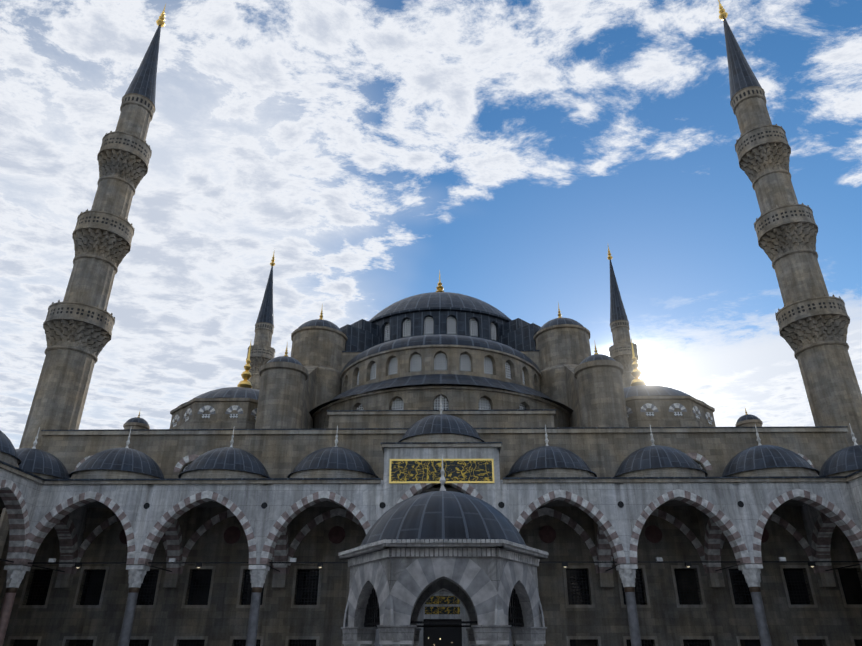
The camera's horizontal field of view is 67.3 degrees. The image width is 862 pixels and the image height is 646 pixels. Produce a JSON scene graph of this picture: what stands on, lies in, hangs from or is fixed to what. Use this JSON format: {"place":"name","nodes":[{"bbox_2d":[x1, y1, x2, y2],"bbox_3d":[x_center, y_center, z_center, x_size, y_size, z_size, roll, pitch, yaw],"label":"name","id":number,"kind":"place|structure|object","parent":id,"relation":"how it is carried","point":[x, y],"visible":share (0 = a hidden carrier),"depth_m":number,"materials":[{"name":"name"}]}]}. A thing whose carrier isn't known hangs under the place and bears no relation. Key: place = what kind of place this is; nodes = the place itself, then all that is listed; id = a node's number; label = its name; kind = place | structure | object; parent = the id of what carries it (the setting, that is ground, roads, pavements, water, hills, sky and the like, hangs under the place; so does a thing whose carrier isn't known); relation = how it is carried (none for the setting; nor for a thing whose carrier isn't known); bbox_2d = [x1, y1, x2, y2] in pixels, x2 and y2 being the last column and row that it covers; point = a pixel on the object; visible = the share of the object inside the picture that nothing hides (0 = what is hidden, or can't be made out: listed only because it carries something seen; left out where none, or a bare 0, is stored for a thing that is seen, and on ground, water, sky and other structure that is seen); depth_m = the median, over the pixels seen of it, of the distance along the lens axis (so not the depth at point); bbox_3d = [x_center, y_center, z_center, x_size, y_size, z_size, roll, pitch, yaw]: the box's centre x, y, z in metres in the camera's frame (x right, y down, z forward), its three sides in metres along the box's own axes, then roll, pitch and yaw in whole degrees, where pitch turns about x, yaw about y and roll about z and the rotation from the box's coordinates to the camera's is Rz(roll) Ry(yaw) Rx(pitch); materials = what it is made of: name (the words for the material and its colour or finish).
{"place":"outdoors","nodes":[
{"label":"outdoors","id":0,"kind":"place"},
{"bbox_2d":[0,497,5,507],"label":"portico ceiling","id":1,"kind":"structure","parent":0,"point":[2,505],"depth_m":46.73,"materials":[{"name":"grey stone"}]},
{"bbox_2d":[0,433,846,587],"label":"portico","id":2,"kind":"structure","parent":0,"point":[279,580],"depth_m":42.92,"materials":[{"name":"beige stone"}]},
{"bbox_2d":[0,0,861,448],"label":"sky","id":3,"kind":"structure","parent":0,"point":[500,149],"materials":[{"name":"blue"}]},
{"bbox_2d":[14,414,861,645],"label":"facade wall","id":4,"kind":"structure","parent":0,"point":[598,454],"depth_m":49.68,"materials":[{"name":"grey stone"}]},
{"bbox_2d":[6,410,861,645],"bbox_3d":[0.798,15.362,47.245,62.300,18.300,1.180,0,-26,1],"label":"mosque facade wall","id":5,"kind":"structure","parent":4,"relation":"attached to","point":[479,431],"depth_m":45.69,"materials":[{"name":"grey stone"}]},
{"bbox_2d":[41,409,847,430],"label":"parapet wall","id":6,"kind":"structure","parent":5,"relation":"on","point":[452,410],"depth_m":50.20,"materials":[{"name":"grey stone"}]},
{"bbox_2d":[356,316,525,409],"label":"windows","id":7,"kind":"structure","parent":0,"point":[440,360],"depth_m":60.56,"materials":[{"name":"grey glass"}]},
{"bbox_2d":[21,483,861,573],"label":"arches","id":8,"kind":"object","parent":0,"point":[572,523],"visible":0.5,"depth_m":41.62,"materials":[{"name":"grey stone"}]},
{"bbox_2d":[26,447,861,565],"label":"arcade wall","id":9,"kind":"structure","parent":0,"point":[517,499],"depth_m":41.66,"materials":[{"name":"grey stone"}]},
{"bbox_2d":[391,461,492,480],"bbox_3d":[0.696,9.683,42.356,6.600,1.350,0.001,0,-26,1],"label":"calligraphy panel","id":10,"kind":"object","parent":9,"relation":"attached to","point":[431,470],"visible":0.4,"depth_m":42.36,"materials":[{"name":"gold metal"}]},
{"bbox_2d":[389,459,494,482],"bbox_3d":[0.696,9.683,42.356,6.840,1.590,0.060,0,-26,1],"label":"panel frame","id":11,"kind":"object","parent":9,"relation":"attached to","point":[391,460],"visible":0.88,"depth_m":42.33,"materials":[{"name":"gold metal"}]},
{"bbox_2d":[364,588,523,626],"bbox_3d":[0.418,10.686,20.769,5.252,4.322,4.823,0,-26,1],"label":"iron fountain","id":12,"kind":"object","parent":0,"point":[514,611],"visible":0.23,"depth_m":20.57,"materials":[{"name":"black metal"}]},
{"bbox_2d":[83,488,804,507],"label":"portico ceiling","id":13,"kind":"structure","parent":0,"point":[326,503],"depth_m":46.56,"materials":[{"name":"grey stone"}]},
{"bbox_2d":[74,452,813,471],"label":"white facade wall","id":14,"kind":"structure","parent":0,"point":[698,458],"depth_m":49.10,"materials":[{"name":"white stone"}]},
{"bbox_2d":[44,414,844,480],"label":"portico domes","id":15,"kind":"structure","parent":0,"point":[647,457],"depth_m":43.97,"materials":[{"name":"grey metal"}]},
{"bbox_2d":[28,501,861,571],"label":"tie rods","id":16,"kind":"object","parent":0,"point":[383,505],"visible":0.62,"depth_m":40.47,"materials":[{"name":"black metal"}]},
{"bbox_2d":[811,513,834,572],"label":"arch voussoirs","id":17,"kind":"object","parent":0,"point":[815,539],"visible":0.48,"depth_m":45.05,"materials":[{"name":"grey stone"}]},
{"bbox_2d":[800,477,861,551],"bbox_3d":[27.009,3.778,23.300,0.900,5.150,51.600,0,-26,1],"label":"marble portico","id":18,"kind":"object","parent":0,"point":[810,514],"visible":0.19,"depth_m":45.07,"materials":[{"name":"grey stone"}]},
{"bbox_3d":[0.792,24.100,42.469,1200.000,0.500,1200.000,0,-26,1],"label":"paving","id":19,"kind":"structure","parent":0,"visible":0},
{"bbox_2d":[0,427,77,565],"bbox_3d":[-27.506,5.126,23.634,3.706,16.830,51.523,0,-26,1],"label":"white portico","id":20,"kind":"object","parent":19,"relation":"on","point":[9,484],"visible":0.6,"depth_m":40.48,"materials":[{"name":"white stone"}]},
{"bbox_2d":[0,468,88,565],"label":"marble portico","id":21,"kind":"object","parent":20,"relation":"on","point":[30,490],"visible":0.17,"depth_m":41.36,"materials":[{"name":"grey stone"}]},
{"bbox_2d":[0,451,62,483],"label":"roof cornice","id":22,"kind":"structure","parent":21,"relation":"on","point":[9,459],"depth_m":40.15,"materials":[{"name":"grey stone"}]},
{"bbox_2d":[0,430,69,479],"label":"dome","id":23,"kind":"structure","parent":22,"relation":"on","point":[36,461],"depth_m":44.65,"materials":[{"name":"grey metal"}]},
{"bbox_2d":[0,480,77,573],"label":"arch voussoirs","id":24,"kind":"object","parent":21,"relation":"on","point":[74,540],"visible":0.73,"depth_m":40.51,"materials":[{"name":"stone"}]},
{"bbox_2d":[0,93,154,595],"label":"minaret","id":25,"kind":"object","parent":19,"relation":"on","point":[76,343],"visible":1,"depth_m":58.36,"materials":[{"name":"grey stone"}]},
{"bbox_2d":[47,97,153,328],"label":"balcony railings","id":26,"kind":"object","parent":25,"relation":"attached to","point":[141,100],"visible":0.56,"depth_m":60.76,"materials":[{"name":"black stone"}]},
{"bbox_2d":[124,25,160,113],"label":"minaret spire","id":27,"kind":"structure","parent":25,"relation":"attached to","point":[143,82],"depth_m":70.90,"materials":[{"name":"grey metal"}]},
{"bbox_2d":[156,4,165,26],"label":"finial","id":28,"kind":"object","parent":27,"relation":"attached to","point":[160,21],"visible":0.92,"depth_m":75.60,"materials":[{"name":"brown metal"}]},
{"bbox_2d":[246,322,274,389],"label":"minaret","id":29,"kind":"object","parent":19,"relation":"on","point":[263,338],"visible":0.04,"depth_m":111.70,"materials":[{"name":"beige stone"}]},
{"bbox_2d":[251,324,273,356],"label":"balcony railings","id":30,"kind":"object","parent":29,"relation":"attached to","point":[263,349],"visible":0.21,"depth_m":112.39,"materials":[{"name":"black stone"}]},
{"bbox_2d":[256,266,273,324],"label":"minaret spire","id":31,"kind":"structure","parent":29,"relation":"attached to","point":[265,314],"depth_m":116.85,"materials":[{"name":"grey metal"}]},
{"bbox_2d":[270,248,274,265],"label":"finial","id":32,"kind":"object","parent":31,"relation":"attached to","point":[272,263],"visible":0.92,"depth_m":121.75,"materials":[{"name":"brown metal"}]},
{"bbox_2d":[0,506,861,645],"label":"arcade back wall","id":33,"kind":"structure","parent":19,"relation":"on","point":[222,619],"depth_m":45.02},
{"bbox_2d":[14,569,861,645],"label":"windows","id":34,"kind":"structure","parent":33,"relation":"attached to","point":[314,592],"depth_m":45.52,"materials":[{"name":"black glass"}]},
{"bbox_2d":[4,402,861,587],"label":"white portico","id":35,"kind":"object","parent":19,"relation":"on","point":[258,573],"visible":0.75,"depth_m":41.40,"materials":[{"name":"white stone"}]},
{"bbox_2d":[0,593,15,645],"bbox_3d":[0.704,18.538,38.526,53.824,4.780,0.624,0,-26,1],"label":"column","id":36,"kind":"structure","parent":35,"relation":"attached to","point":[7,606],"depth_m":39.22,"materials":[{"name":"stone"}]},
{"bbox_2d":[178,508,708,553],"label":"pendentives","id":37,"kind":"object","parent":35,"relation":"on","point":[703,519],"depth_m":46.40,"materials":[{"name":"grey stone"}]},
{"bbox_2d":[118,592,771,645],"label":"columns","id":38,"kind":"structure","parent":35,"relation":"on","point":[634,629],"depth_m":38.65,"materials":[{"name":"grey stone"}]},
{"bbox_2d":[5,587,760,592],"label":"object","id":39,"kind":"object","parent":38,"relation":"on","point":[259,589],"visible":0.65,"depth_m":39.56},
{"bbox_2d":[301,348,581,428],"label":"mosque wall","id":40,"kind":"structure","parent":19,"relation":"on","point":[455,398],"depth_m":59.67,"materials":[{"name":"beige stone"}]},
{"bbox_2d":[291,324,590,407],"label":"turrets","id":41,"kind":"object","parent":40,"relation":"on","point":[323,347],"visible":0.23,"depth_m":67.57,"materials":[{"name":"beige stone"}]},
{"bbox_2d":[293,318,583,331],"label":"turret dome","id":42,"kind":"structure","parent":41,"relation":"on","point":[326,323],"depth_m":69.42,"materials":[{"name":"grey metal"}]},
{"bbox_2d":[319,303,561,318],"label":"finials","id":43,"kind":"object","parent":42,"relation":"on","point":[321,315],"visible":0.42,"depth_m":72.28,"materials":[{"name":"gold metal"}]},
{"bbox_2d":[311,344,571,417],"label":"roofs","id":44,"kind":"structure","parent":40,"relation":"on","point":[350,366],"depth_m":59.15,"materials":[{"name":"grey metal"}]},
{"bbox_2d":[309,292,573,413],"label":"dome roof","id":45,"kind":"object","parent":44,"relation":"on","point":[513,337],"visible":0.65,"depth_m":73.32,"materials":[{"name":"grey metal"}]},
{"bbox_2d":[436,272,443,291],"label":"finial","id":46,"kind":"object","parent":45,"relation":"on","point":[439,287],"visible":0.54,"depth_m":88.85,"materials":[{"name":"gold metal"}]},
{"bbox_2d":[237,339,645,387],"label":"finials","id":47,"kind":"object","parent":40,"relation":"attached to","point":[246,375],"visible":0.46,"depth_m":62.86,"materials":[{"name":"brown metal"}]},
{"bbox_2d":[255,360,628,428],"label":"turrets","id":48,"kind":"object","parent":40,"relation":"attached to","point":[602,402],"visible":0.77,"depth_m":52.79,"materials":[{"name":"beige stone"}]},
{"bbox_2d":[267,354,614,365],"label":"turret domes","id":49,"kind":"structure","parent":48,"relation":"on","point":[587,359],"depth_m":54.30,"materials":[{"name":"grey metal"}]},
{"bbox_2d":[284,340,597,355],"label":"finials","id":50,"kind":"object","parent":49,"relation":"on","point":[595,351],"visible":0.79,"depth_m":55.99,"materials":[{"name":"gold metal"}]},
{"bbox_2d":[173,412,711,426],"bbox_3d":[1.219,18.772,77.447,49.229,0.350,49.229,0,-26,1],"label":"corner dome lattice","id":51,"kind":"object","parent":40,"relation":"attached to","point":[236,415],"visible":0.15,"depth_m":55.63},
{"bbox_2d":[170,396,715,428],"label":"dome drums","id":52,"kind":"object","parent":40,"relation":"on","point":[662,417],"visible":0.1,"depth_m":55.61,"materials":[{"name":"beige stone"}]},
{"bbox_2d":[178,385,705,406],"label":"domes","id":53,"kind":"structure","parent":52,"relation":"on","point":[631,391],"depth_m":57.41,"materials":[{"name":"grey metal"}]},
{"bbox_2d":[171,403,713,424],"bbox_3d":[1.219,18.293,77.684,49.259,0.718,49.259,0,-26,1],"label":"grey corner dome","id":54,"kind":"object","parent":52,"relation":"attached to","point":[627,408],"visible":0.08,"depth_m":55.78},
{"bbox_2d":[123,419,762,428],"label":"small dome turrets","id":55,"kind":"object","parent":19,"relation":"on","point":[744,423],"visible":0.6,"depth_m":72.34,"materials":[{"name":"beige stone"}]},
{"bbox_2d":[125,414,759,424],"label":"small domes","id":56,"kind":"structure","parent":55,"relation":"on","point":[741,418],"depth_m":72.65,"materials":[{"name":"grey metal"}]},
{"bbox_2d":[339,541,547,640],"bbox_3d":[0.418,10.248,20.985,7.093,5.300,6.203,0,-26,1],"label":"marble fountain","id":57,"kind":"object","parent":19,"relation":"on","point":[491,567],"visible":0.5,"depth_m":19.95,"materials":[{"name":"grey stone"}]},
{"bbox_2d":[343,557,544,626],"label":"arch voussoirs","id":58,"kind":"object","parent":57,"relation":"on","point":[443,566],"visible":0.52,"depth_m":19.30,"materials":[{"name":"grey stone"}]},
{"bbox_2d":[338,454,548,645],"bbox_3d":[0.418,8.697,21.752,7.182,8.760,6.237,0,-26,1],"label":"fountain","id":59,"kind":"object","parent":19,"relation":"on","point":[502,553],"visible":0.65,"depth_m":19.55,"materials":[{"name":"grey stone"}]},
{"bbox_2d":[358,491,528,546],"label":"dome","id":60,"kind":"structure","parent":59,"relation":"attached to","point":[443,515],"depth_m":20.59,"materials":[{"name":"metal"}]},
{"bbox_2d":[417,590,469,645],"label":"door surround","id":61,"kind":"object","parent":19,"relation":"on","point":[463,615],"visible":0.04,"depth_m":45.62,"materials":[{"name":"grey stone"}]},
{"bbox_2d":[423,619,461,645],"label":"door","id":62,"kind":"structure","parent":61,"relation":"in","point":[442,636],"depth_m":45.39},
{"bbox_2d":[425,596,459,613],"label":"calligraphy panels","id":63,"kind":"object","parent":61,"relation":"attached to","point":[442,600],"visible":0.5,"depth_m":45.95,"materials":[{"name":"gold metal"}]},
{"bbox_2d":[609,320,638,387],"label":"minaret","id":64,"kind":"object","parent":19,"relation":"on","point":[621,337],"visible":0.19,"depth_m":110.98,"materials":[{"name":"beige stone"}]},
{"bbox_2d":[609,259,627,327],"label":"minaret spire","id":65,"kind":"structure","parent":64,"relation":"attached to","point":[617,310],"depth_m":116.12,"materials":[{"name":"grey metal"}]},
{"bbox_2d":[607,246,612,259],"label":"finial","id":66,"kind":"object","parent":65,"relation":"attached to","point":[609,257],"visible":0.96,"depth_m":121.29,"materials":[{"name":"brown metal"}]},
{"bbox_2d":[610,322,635,354],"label":"balcony railings","id":67,"kind":"object","parent":64,"relation":"attached to","point":[621,347],"visible":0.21,"depth_m":112.51,"materials":[{"name":"black stone"}]},
{"bbox_2d":[730,86,861,445],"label":"minaret shaft","id":68,"kind":"object","parent":19,"relation":"on","point":[816,339],"visible":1,"depth_m":57.92,"materials":[{"name":"grey stone"}]},
{"bbox_2d":[723,18,762,104],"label":"minaret spire","id":69,"kind":"structure","parent":68,"relation":"attached to","point":[742,75],"depth_m":70.03,"materials":[{"name":"grey metal"}]},
{"bbox_2d":[718,0,727,19],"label":"finial","id":70,"kind":"object","parent":69,"relation":"on","point":[723,13],"visible":0.98,"depth_m":74.70,"materials":[{"name":"brown metal"}]},
{"bbox_2d":[732,90,846,324],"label":"balcony railings","id":71,"kind":"object","parent":68,"relation":"attached to","point":[740,96],"visible":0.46,"depth_m":60.09,"materials":[{"name":"black stone"}]},
{"bbox_2d":[811,423,857,564],"bbox_3d":[28.333,4.761,22.896,3.706,16.830,51.523,0,-26,1],"label":"white portico","id":72,"kind":"object","parent":19,"relation":"on","point":[814,545],"visible":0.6,"depth_m":45.10,"materials":[{"name":"white stone"}]},
{"bbox_2d":[827,469,861,481],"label":"portico stone","id":73,"kind":"object","parent":72,"relation":"attached to","point":[852,477],"visible":0.08,"depth_m":43.23,"materials":[{"name":"beige stone"}]},
{"bbox_2d":[819,445,861,477],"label":"dome","id":74,"kind":"structure","parent":73,"relation":"on","point":[849,458],"depth_m":44.43,"materials":[{"name":"metal"}]}
]}

